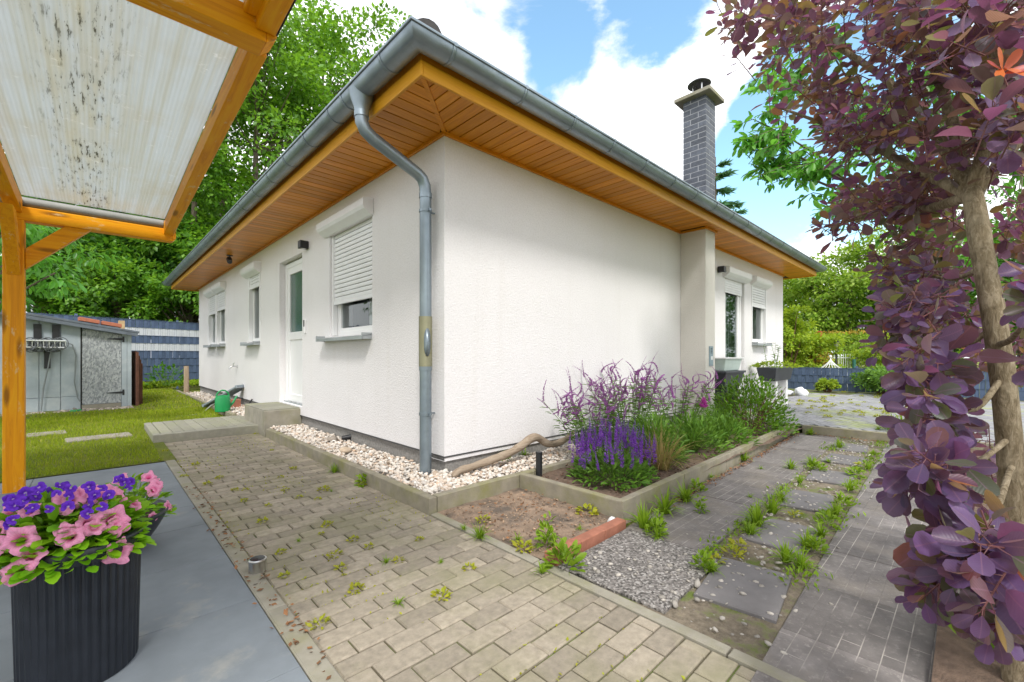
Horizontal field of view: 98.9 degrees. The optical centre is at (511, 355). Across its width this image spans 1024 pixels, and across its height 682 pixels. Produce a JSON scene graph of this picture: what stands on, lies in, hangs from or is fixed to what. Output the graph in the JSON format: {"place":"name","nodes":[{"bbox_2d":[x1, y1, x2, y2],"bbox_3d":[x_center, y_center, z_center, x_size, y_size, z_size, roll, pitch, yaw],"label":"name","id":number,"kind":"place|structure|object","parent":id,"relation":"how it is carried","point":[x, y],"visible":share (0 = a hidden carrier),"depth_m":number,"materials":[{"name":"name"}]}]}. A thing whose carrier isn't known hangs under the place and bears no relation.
{"place":"outdoors","nodes":[
{"label":"outdoors","id":0,"kind":"place"},
{"bbox_2d":[0,387,223,481],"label":"lawn","id":1,"kind":"structure","parent":0,"point":[160,447],"depth_m":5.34,"materials":[{"name":"green plant"}]},
{"bbox_2d":[0,223,120,311],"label":"cherry tree","id":2,"kind":"object","parent":1,"relation":"on","point":[40,233],"visible":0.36,"depth_m":6.32,"materials":[{"name":"green plant"}]},
{"bbox_2d":[132,351,142,405],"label":"rusty sheets","id":3,"kind":"object","parent":1,"relation":"on","point":[137,382],"visible":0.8,"depth_m":9.01,"materials":[{"name":"metal"}]},
{"bbox_2d":[143,379,198,388],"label":"ground cover","id":4,"kind":"object","parent":1,"relation":"on","point":[192,382],"visible":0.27,"depth_m":13.43,"materials":[{"name":"green plant"}]},
{"bbox_2d":[144,361,183,384],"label":"leafy plant","id":5,"kind":"object","parent":4,"relation":"on","point":[169,368],"visible":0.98,"depth_m":13.03,"materials":[{"name":"green plant"}]},
{"bbox_2d":[0,462,309,681],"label":"terrace slabs","id":6,"kind":"structure","parent":0,"point":[202,618],"depth_m":1.85,"materials":[{"name":"grey concrete"}]},
{"bbox_2d":[11,519,143,681],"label":"ribbed planter","id":7,"kind":"object","parent":6,"relation":"on","point":[78,623],"visible":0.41,"depth_m":1.41,"materials":[{"name":"plastic"}]},
{"bbox_2d":[1,474,134,555],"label":"pansy","id":8,"kind":"object","parent":7,"relation":"in","point":[19,500],"visible":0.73,"depth_m":1.45,"materials":[{"name":"purple plant"}]},
{"bbox_2d":[0,482,156,586],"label":"petunia","id":9,"kind":"object","parent":7,"relation":"in","point":[24,541],"visible":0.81,"depth_m":1.42,"materials":[{"name":"pink plant"}]},
{"bbox_2d":[0,0,295,493],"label":"timber lean to","id":10,"kind":"object","parent":6,"relation":"on","point":[106,104],"visible":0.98,"depth_m":2.47,"materials":[{"name":"wood"}]},
{"bbox_2d":[138,499,168,536],"bbox_3d":[-2.215,0.982,2.382,0.560,0.225,0.560,0,0,-44],"label":"bowl planter","id":11,"kind":"object","parent":6,"relation":"on","point":[154,525],"visible":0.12,"depth_m":2.44,"materials":[{"name":"plastic"}]},
{"bbox_2d":[112,470,176,520],"bbox_3d":[-2.119,0.790,2.430,0.378,0.274,0.390,0,0,20],"label":"petunia","id":12,"kind":"object","parent":11,"relation":"in","point":[153,488],"visible":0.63,"depth_m":2.46,"materials":[{"name":"pink plant"}]},
{"bbox_2d":[161,433,754,681],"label":"paved path","id":13,"kind":"structure","parent":0,"point":[418,637],"depth_m":2.02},
{"bbox_2d":[167,438,684,681],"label":"moss","id":14,"kind":"object","parent":13,"relation":"on","point":[567,639],"visible":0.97,"depth_m":2.20,"materials":[{"name":"green plant"}]},
{"bbox_2d":[0,358,1019,560],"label":"ground","id":15,"kind":"structure","parent":0,"point":[195,389],"depth_m":6.49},
{"bbox_2d":[0,310,138,413],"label":"garden shed","id":16,"kind":"structure","parent":15,"relation":"on","point":[103,377],"depth_m":8.29,"materials":[{"name":"grey paint"}]},
{"bbox_2d":[26,324,80,411],"bbox_3d":[-8.332,0.245,7.928,0.215,1.609,0.779,0,0,40],"label":"cable rack","id":17,"kind":"object","parent":16,"relation":"attached to","point":[41,343],"visible":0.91,"depth_m":7.90,"materials":[{"name":"white metal"}]},
{"bbox_2d":[82,329,123,404],"bbox_3d":[-7.965,0.218,8.545,0.049,1.445,0.605,0,0,40],"label":"door","id":18,"kind":"structure","parent":16,"relation":"in","point":[101,351],"depth_m":8.52,"materials":[{"name":"grey metal"}]},
{"bbox_2d":[0,243,141,321],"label":"forest tree","id":19,"kind":"object","parent":15,"relation":"on","point":[32,277],"visible":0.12,"depth_m":14.05,"materials":[{"name":"green plant"}]},
{"bbox_2d":[0,154,176,313],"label":"forest tree","id":20,"kind":"object","parent":15,"relation":"on","point":[91,235],"visible":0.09,"depth_m":15.36,"materials":[{"name":"green plant"}]},
{"bbox_2d":[65,432,132,443],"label":"lawn slab","id":21,"kind":"structure","parent":15,"relation":"on","point":[98,437],"depth_m":5.63,"materials":[{"name":"grey concrete"}]},
{"bbox_2d":[28,240,195,332],"bbox_3d":[-13.704,-1.392,15.069,4.671,5.400,4.537,0,0,-44],"label":"forest tree","id":22,"kind":"object","parent":15,"relation":"on","point":[118,291],"visible":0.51,"depth_m":14.16,"materials":[{"name":"green plant"}]},
{"bbox_2d":[27,312,198,388],"bbox_3d":[-11.324,-0.020,13.410,0.094,2.240,13.132,0,0,25],"label":"privacy fence","id":23,"kind":"object","parent":15,"relation":"on","point":[172,347],"visible":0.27,"depth_m":13.92,"materials":[{"name":"blue plastic"}]},
{"bbox_2d":[34,194,210,382],"bbox_3d":[-14.125,-2.685,17.569,7.412,7.981,7.424,0,0,-44],"label":"forest tree","id":24,"kind":"object","parent":15,"relation":"on","point":[169,265],"visible":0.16,"depth_m":15.58,"materials":[{"name":"green plant"}]},
{"bbox_2d":[116,251,198,386],"bbox_3d":[-11.591,-1.136,15.711,4.202,4.892,4.254,0,0,-44],"label":"forest tree","id":25,"kind":"object","parent":15,"relation":"on","point":[156,292],"visible":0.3,"depth_m":14.83,"materials":[{"name":"green plant"}]},
{"bbox_2d":[126,193,239,320],"bbox_3d":[-10.944,-2.569,17.610,6.911,7.751,6.105,0,0,10],"label":"forest tree","id":26,"kind":"object","parent":15,"relation":"on","point":[191,237],"visible":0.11,"depth_m":15.79,"materials":[{"name":"green plant"}]},
{"bbox_2d":[144,415,257,442],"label":"raised paving","id":27,"kind":"structure","parent":15,"relation":"on","point":[182,430],"depth_m":6.00,"materials":[{"name":"grey concrete"}]},
{"bbox_2d":[171,130,264,379],"bbox_3d":[-12.102,-3.878,17.050,4.195,10.367,4.575,0,0,7],"label":"forest tree","id":28,"kind":"object","parent":15,"relation":"on","point":[225,176],"visible":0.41,"depth_m":16.93,"materials":[{"name":"green plant"}]},
{"bbox_2d":[164,460,344,681],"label":"edging strip","id":29,"kind":"object","parent":15,"relation":"on","point":[307,660],"visible":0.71,"depth_m":1.94,"materials":[{"name":"concrete"}]},
{"bbox_2d":[248,555,266,573],"bbox_3d":[-1.287,1.062,2.214,0.086,0.075,0.086,0,0,-44],"label":"solar light","id":30,"kind":"object","parent":29,"relation":"on","point":[257,564],"visible":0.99,"depth_m":2.19,"materials":[{"name":"metal"}]},
{"bbox_2d":[190,0,333,219],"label":"forest tree","id":31,"kind":"object","parent":15,"relation":"on","point":[273,141],"visible":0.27,"depth_m":17.62,"materials":[{"name":"green plant"}]},
{"bbox_2d":[245,402,301,436],"bbox_3d":[-3.573,0.939,6.527,0.483,0.382,1.085,0,0,-44],"label":"doorstep","id":32,"kind":"object","parent":15,"relation":"on","point":[264,416],"visible":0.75,"depth_m":6.18,"materials":[{"name":"concrete"}]},
{"bbox_2d":[225,0,411,168],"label":"forest tree","id":33,"kind":"object","parent":15,"relation":"on","point":[329,38],"visible":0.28,"depth_m":20.49,"materials":[{"name":"green plant"}]},
{"bbox_2d":[176,390,626,515],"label":"gravel kerb","id":34,"kind":"structure","parent":15,"relation":"on","point":[422,501],"depth_m":3.51,"materials":[{"name":"concrete"}]},
{"bbox_2d":[215,390,237,411],"bbox_3d":[-5.070,0.804,7.793,0.372,0.392,0.212,0,0,-44],"label":"watering can","id":35,"kind":"object","parent":34,"relation":"on","point":[223,403],"visible":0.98,"depth_m":7.68,"materials":[{"name":"green plastic"}]},
{"bbox_2d":[187,391,597,494],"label":"gravel","id":36,"kind":"structure","parent":34,"relation":"in","point":[432,483],"depth_m":4.05,"materials":[{"name":"beige gravel"}]},
{"bbox_2d":[451,431,574,476],"bbox_3d":[0.102,0.866,4.083,1.614,0.247,0.101,0,0,-42],"label":"driftwood branch","id":37,"kind":"object","parent":36,"relation":"on","point":[524,443],"visible":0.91,"depth_m":3.96,"materials":[{"name":"brown wood"}]},
{"bbox_2d":[162,16,826,474],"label":"house","id":38,"kind":"structure","parent":15,"relation":"on","point":[474,266],"depth_m":4.71,"materials":[{"name":"paint"}]},
{"bbox_2d":[203,287,215,347],"bbox_3d":[-7.531,-0.931,11.004,0.240,1.472,1.060,0,0,-44],"label":"window","id":39,"kind":"structure","parent":38,"relation":"in","point":[211,296],"depth_m":11.27,"materials":[{"name":"white plastic"}]},
{"bbox_2d":[211,281,225,346],"bbox_3d":[-6.786,-0.931,10.223,0.240,1.472,1.020,0,0,-44],"label":"window","id":40,"kind":"structure","parent":38,"relation":"in","point":[219,288],"depth_m":10.39,"materials":[{"name":"white plastic"}]},
{"bbox_2d":[240,261,260,345],"bbox_3d":[-4.803,-0.923,8.141,0.240,1.487,1.010,0,0,-44],"label":"window","id":41,"kind":"structure","parent":38,"relation":"in","point":[251,272],"depth_m":8.35,"materials":[{"name":"white plastic"}]},
{"bbox_2d":[284,258,301,405],"bbox_3d":[-3.279,-0.353,6.692,0.124,2.184,1.040,0,0,-44],"label":"door","id":42,"kind":"structure","parent":38,"relation":"in","point":[293,271],"depth_m":6.84,"materials":[{"name":"white plastic"}]},
{"bbox_2d":[316,197,372,341],"bbox_3d":[-1.912,-0.918,5.157,0.307,1.497,1.360,0,0,-44],"label":"window","id":43,"kind":"structure","parent":38,"relation":"in","point":[351,248],"depth_m":5.11,"materials":[{"name":"white plastic"}]},
{"bbox_2d":[723,266,751,401],"bbox_3d":[4.156,-0.348,8.271,1.150,2.504,0.336,0,0,-44],"label":"door","id":44,"kind":"structure","parent":38,"relation":"in","point":[732,287],"depth_m":8.51,"materials":[{"name":"white plastic"}]},
{"bbox_2d":[751,276,772,345],"bbox_3d":[5.163,-0.898,9.164,1.000,1.407,0.240,0,0,-44],"label":"window","id":45,"kind":"structure","parent":38,"relation":"in","point":[758,296],"depth_m":9.22,"materials":[{"name":"white plastic"}]},
{"bbox_2d":[438,488,629,561],"bbox_3d":[0.125,1.096,2.960,0.805,0.021,1.030,0,0,-44],"label":"dirt patch","id":46,"kind":"object","parent":15,"relation":"on","point":[559,511],"visible":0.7,"depth_m":2.96,"materials":[{"name":"brown soil"}]},
{"bbox_2d":[444,491,604,552],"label":"soil crumbs","id":47,"kind":"object","parent":46,"relation":"on","point":[503,539],"visible":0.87,"depth_m":2.96,"materials":[{"name":"brown soil"}]},
{"bbox_2d":[534,510,557,549],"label":"weed","id":48,"kind":"object","parent":46,"relation":"on","point":[550,529],"visible":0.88,"depth_m":2.50,"materials":[{"name":"green plant"}]},
{"bbox_2d":[544,538,580,565],"bbox_3d":[0.281,1.094,2.408,0.240,0.092,0.075,0,0,-44],"label":"edging brick","id":49,"kind":"object","parent":15,"relation":"on","point":[569,542],"visible":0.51,"depth_m":2.35,"materials":[{"name":"brick"}]},
{"bbox_2d":[573,527,604,552],"bbox_3d":[0.453,1.096,2.580,0.240,0.088,0.075,0,0,-44],"label":"edging brick","id":50,"kind":"object","parent":15,"relation":"on","point":[590,538],"visible":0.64,"depth_m":2.56,"materials":[{"name":"brick"}]},
{"bbox_2d":[597,517,625,539],"bbox_3d":[0.625,1.098,2.752,0.240,0.084,0.075,0,0,-44],"label":"edging brick","id":51,"kind":"object","parent":15,"relation":"on","point":[613,527],"visible":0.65,"depth_m":2.73,"materials":[{"name":"red brick"}]},
{"bbox_2d":[431,512,806,681],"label":"flush edging","id":52,"kind":"object","parent":15,"relation":"on","point":[740,658],"visible":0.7,"depth_m":1.85,"materials":[{"name":"concrete"}]},
{"bbox_2d":[541,534,586,572],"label":"weed","id":53,"kind":"object","parent":52,"relation":"on","point":[564,549],"visible":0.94,"depth_m":2.24,"materials":[{"name":"green plant"}]},
{"bbox_2d":[558,529,719,613],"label":"washed concrete slab","id":54,"kind":"structure","parent":15,"relation":"on","point":[625,544],"depth_m":2.26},
{"bbox_2d":[688,548,717,571],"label":"weed","id":55,"kind":"object","parent":54,"relation":"on","point":[703,554],"visible":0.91,"depth_m":2.25,"materials":[{"name":"green plant"}]},
{"bbox_2d":[520,423,794,523],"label":"bed kerb","id":56,"kind":"structure","parent":15,"relation":"on","point":[607,505],"depth_m":3.37,"materials":[{"name":"concrete"}]},
{"bbox_2d":[524,422,802,497],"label":"bed soil","id":57,"kind":"structure","parent":56,"relation":"in","point":[554,475],"depth_m":3.86,"materials":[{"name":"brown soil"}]},
{"bbox_2d":[537,370,630,456],"bbox_3d":[0.671,0.557,4.045,0.775,0.930,0.894,0,0,30],"label":"veronica","id":58,"kind":"object","parent":57,"relation":"on","point":[576,412],"visible":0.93,"depth_m":4.11,"materials":[{"name":"purple plant"}]},
{"bbox_2d":[566,413,659,491],"bbox_3d":[0.826,0.755,3.622,0.765,0.563,0.779,0,0,-44],"label":"salvia","id":59,"kind":"object","parent":57,"relation":"on","point":[623,459],"visible":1,"depth_m":3.50,"materials":[{"name":"purple plant"}]},
{"bbox_2d":[579,355,675,445],"bbox_3d":[1.204,0.488,4.788,1.109,1.067,1.112,0,0,22],"label":"veronica","id":60,"kind":"object","parent":57,"relation":"on","point":[642,398],"visible":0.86,"depth_m":4.76,"materials":[{"name":"purple plant"}]},
{"bbox_2d":[618,412,694,469],"bbox_3d":[1.345,0.796,4.213,0.777,0.496,0.789,0,0,-26],"label":"perennial","id":61,"kind":"object","parent":57,"relation":"on","point":[663,428],"visible":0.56,"depth_m":4.13,"materials":[{"name":"green plant"}]},
{"bbox_2d":[632,422,705,471],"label":"ornamental grass","id":62,"kind":"object","parent":57,"relation":"on","point":[661,464],"depth_m":3.86,"materials":[{"name":"green plant"}]},
{"bbox_2d":[636,366,725,434],"bbox_3d":[2.010,0.552,5.453,1.079,0.940,1.221,0,0,-44],"label":"veronica","id":63,"kind":"object","parent":57,"relation":"on","point":[696,405],"visible":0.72,"depth_m":5.19,"materials":[{"name":"purple plant"}]},
{"bbox_2d":[658,407,735,457],"bbox_3d":[1.907,0.813,4.650,0.846,0.482,0.877,0,0,25],"label":"perennial","id":64,"kind":"object","parent":57,"relation":"on","point":[697,436],"visible":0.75,"depth_m":4.56,"materials":[{"name":"green plant"}]},
{"bbox_2d":[684,410,762,448],"bbox_3d":[2.429,0.837,5.114,0.886,0.402,0.824,0,0,-16],"label":"perennial","id":65,"kind":"object","parent":57,"relation":"on","point":[724,423],"visible":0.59,"depth_m":4.97,"materials":[{"name":"green plant"}]},
{"bbox_2d":[706,372,799,436],"bbox_3d":[3.224,0.636,5.960,1.193,0.816,1.162,0,0,-27],"label":"evergreen shrub","id":66,"kind":"object","parent":57,"relation":"on","point":[761,416],"visible":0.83,"depth_m":5.80,"materials":[{"name":"green plant"}]},
{"bbox_2d":[715,157,748,214],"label":"conifer","id":67,"kind":"object","parent":15,"relation":"on","point":[726,189],"visible":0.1,"depth_m":18.73,"materials":[{"name":"green plant"}]},
{"bbox_2d":[693,442,867,623],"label":"stepping slabs","id":68,"kind":"structure","parent":15,"relation":"on","point":[756,601],"depth_m":2.23,"materials":[{"name":"grey concrete"}]},
{"bbox_2d":[737,499,785,527],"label":"weed","id":69,"kind":"object","parent":68,"relation":"on","point":[756,516],"visible":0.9,"depth_m":2.81,"materials":[{"name":"green plant"}]},
{"bbox_2d":[783,304,812,365],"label":"vine shrub","id":70,"kind":"object","parent":15,"relation":"on","point":[791,314],"visible":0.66,"depth_m":14.72,"materials":[{"name":"green plant"}]},
{"bbox_2d":[783,317,854,369],"bbox_3d":[10.371,-0.079,15.490,2.672,2.384,2.512,0,0,4],"label":"vine shrub","id":71,"kind":"object","parent":15,"relation":"on","point":[818,345],"visible":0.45,"depth_m":14.86,"materials":[{"name":"green plant"}]},
{"bbox_2d":[783,278,859,364],"bbox_3d":[19.712,-2.527,30.113,6.732,7.664,7.983,0,0,-7],"label":"garden tree","id":72,"kind":"object","parent":15,"relation":"on","point":[811,294],"visible":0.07,"depth_m":28.33,"materials":[{"name":"green plant"}]},
{"bbox_2d":[814,377,841,391],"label":"garden shrub","id":73,"kind":"object","parent":15,"relation":"on","point":[823,384],"visible":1,"depth_m":11.90,"materials":[{"name":"green plant"}]},
{"bbox_2d":[783,224,901,367],"bbox_3d":[20.770,-3.175,27.126,9.593,8.959,9.353,0,0,-44],"label":"garden tree","id":74,"kind":"object","parent":15,"relation":"on","point":[845,283],"visible":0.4,"depth_m":25.51,"materials":[{"name":"green plant"}]},
{"bbox_2d":[839,334,881,368],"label":"garden shrub","id":75,"kind":"object","parent":15,"relation":"on","point":[855,345],"visible":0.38,"depth_m":16.50,"materials":[{"name":"green plant"}]},
{"bbox_2d":[850,366,885,393],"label":"garden shrub","id":76,"kind":"object","parent":15,"relation":"on","point":[860,381],"visible":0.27,"depth_m":11.39,"materials":[{"name":"green plant"}]},
{"bbox_2d":[847,330,902,368],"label":"garden shrub","id":77,"kind":"object","parent":15,"relation":"on","point":[869,352],"visible":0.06,"depth_m":15.49,"materials":[{"name":"green plant"}]},
{"bbox_2d":[729,21,1023,459],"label":"cherry tree","id":78,"kind":"object","parent":15,"relation":"on","point":[768,143],"visible":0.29,"depth_m":4.39,"materials":[{"name":"green plant"}]},
{"bbox_2d":[865,364,893,392],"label":"garden shrub","id":79,"kind":"object","parent":15,"relation":"on","point":[883,371],"visible":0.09,"depth_m":10.59,"materials":[{"name":"green plant"}]},
{"bbox_2d":[802,425,993,449],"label":"terrace kerb","id":80,"kind":"structure","parent":15,"relation":"on","point":[863,435],"depth_m":5.79,"materials":[{"name":"concrete"}]},
{"bbox_2d":[790,327,1014,367],"bbox_3d":[16.474,-0.053,20.463,1.538,2.503,9.350,0,0,-44],"label":"hedge","id":81,"kind":"object","parent":15,"relation":"on","point":[856,333],"visible":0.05,"depth_m":20.75,"materials":[{"name":"green plant"}]},
{"bbox_2d":[788,366,1023,400],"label":"privacy fence","id":82,"kind":"object","parent":15,"relation":"on","point":[804,377],"visible":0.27,"depth_m":12.27,"materials":[{"name":"blue plastic"}]},
{"bbox_2d":[831,227,1017,362],"bbox_3d":[24.200,-2.609,24.049,8.960,8.776,9.841,0,0,-44],"label":"garden tree","id":83,"kind":"object","parent":15,"relation":"on","point":[874,322],"visible":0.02,"depth_m":24.61,"materials":[{"name":"green plant"}]},
{"bbox_2d":[883,183,1023,368],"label":"garden tree","id":84,"kind":"object","parent":15,"relation":"on","point":[996,222],"visible":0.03,"depth_m":19.96,"materials":[{"name":"green plant"}]},
{"bbox_2d":[931,449,1004,681],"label":"shrub bed","id":85,"kind":"object","parent":15,"relation":"on","point":[956,659],"visible":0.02,"depth_m":1.51,"materials":[{"name":"soil"}]},
{"bbox_2d":[705,0,1023,681],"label":"smoke bush","id":86,"kind":"object","parent":85,"relation":"on","point":[961,572],"visible":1,"depth_m":1.44,"materials":[{"name":"purple plant"}]},
{"bbox_2d":[0,0,1023,357],"label":"sky","id":87,"kind":"structure","parent":0,"point":[621,67],"materials":[{"name":"blue"}]},
{"bbox_2d":[556,433,886,660],"bbox_3d":[2.922,1.114,2.657,3.430,0.001,6.830,0,0,44],"label":"drive bed","id":88,"kind":"object","parent":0,"point":[747,642],"depth_m":2.05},
{"bbox_2d":[570,437,884,654],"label":"stone chips","id":89,"kind":"object","parent":88,"relation":"on","point":[674,601],"visible":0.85,"depth_m":2.29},
{"bbox_2d":[748,490,790,515],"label":"weed","id":90,"kind":"object","parent":88,"relation":"on","point":[772,508],"visible":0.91,"depth_m":3.04,"materials":[{"name":"green plant"}]},
{"bbox_2d":[763,538,806,566],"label":"weed","id":91,"kind":"object","parent":88,"relation":"on","point":[786,550],"visible":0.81,"depth_m":2.34,"materials":[{"name":"green plant"}]},
{"bbox_2d":[698,436,889,591],"bbox_3d":[2.869,1.082,3.962,0.701,0.045,4.894,0,0,44],"label":"ground cover","id":92,"kind":"object","parent":88,"relation":"on","point":[806,572],"visible":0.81,"depth_m":2.85,"materials":[{"name":"green plant"}]},
{"bbox_2d":[780,545,820,573],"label":"weed","id":93,"kind":"object","parent":88,"relation":"on","point":[801,559],"visible":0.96,"depth_m":2.25,"materials":[{"name":"green plant"}]},
{"bbox_2d":[812,508,841,530],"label":"weed","id":94,"kind":"object","parent":88,"relation":"on","point":[829,514],"visible":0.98,"depth_m":2.82,"materials":[{"name":"green plant"}]},
{"bbox_2d":[626,433,937,681],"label":"drive paving","id":95,"kind":"structure","parent":0,"point":[865,627],"depth_m":2.08,"materials":[{"name":"grey concrete"}]},
{"bbox_2d":[184,433,886,679],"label":"leaf litter","id":96,"kind":"object","parent":95,"relation":"on","point":[285,612],"visible":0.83,"depth_m":2.83,"materials":[{"name":"brown plant"}]},
{"bbox_2d":[620,498,667,531],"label":"weed","id":97,"kind":"object","parent":95,"relation":"on","point":[642,519],"visible":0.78,"depth_m":2.79,"materials":[{"name":"green plant"}]},
{"bbox_2d":[644,517,669,536],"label":"weed","id":98,"kind":"object","parent":95,"relation":"on","point":[656,522],"visible":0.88,"depth_m":2.69,"materials":[{"name":"green plant"}]},
{"bbox_2d":[650,486,686,516],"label":"weed","id":99,"kind":"object","parent":95,"relation":"on","point":[665,505],"visible":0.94,"depth_m":3.04,"materials":[{"name":"green plant"}]},
{"bbox_2d":[669,478,705,504],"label":"weed","id":100,"kind":"object","parent":95,"relation":"on","point":[685,496],"visible":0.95,"depth_m":3.29,"materials":[{"name":"green plant"}]},
{"bbox_2d":[800,533,832,556],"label":"weed","id":101,"kind":"object","parent":95,"relation":"on","point":[815,543],"visible":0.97,"depth_m":2.43,"materials":[{"name":"green plant"}]},
{"bbox_2d":[729,393,1023,442],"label":"terrace","id":102,"kind":"structure","parent":0,"point":[848,419],"depth_m":7.63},
{"bbox_2d":[715,370,745,411],"bbox_3d":[3.507,0.627,7.199,0.870,0.745,0.350,0,0,-44],"label":"trough planter","id":103,"kind":"object","parent":102,"relation":"on","point":[721,375],"visible":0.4,"depth_m":6.97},
{"bbox_2d":[715,357,743,370],"bbox_3d":[3.514,0.144,7.199,0.780,0.218,0.300,0,0,-44],"label":"propagator","id":104,"kind":"object","parent":103,"relation":"on","point":[727,363],"visible":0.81,"depth_m":6.98,"materials":[{"name":"plastic"}]},
{"bbox_2d":[757,366,792,407],"bbox_3d":[5.108,0.615,8.490,1.124,0.770,0.336,0,0,-44],"label":"trough planter","id":105,"kind":"object","parent":102,"relation":"on","point":[780,376],"visible":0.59,"depth_m":8.22,"materials":[{"name":"white concrete"}]},
{"bbox_2d":[750,360,803,367],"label":"trough plant","id":106,"kind":"object","parent":105,"relation":"in","point":[770,363],"visible":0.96,"depth_m":8.35,"materials":[{"name":"green plant"}]},
{"bbox_2d":[746,389,1023,426],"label":"terrace bed","id":107,"kind":"object","parent":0,"point":[832,392],"visible":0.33,"depth_m":11.93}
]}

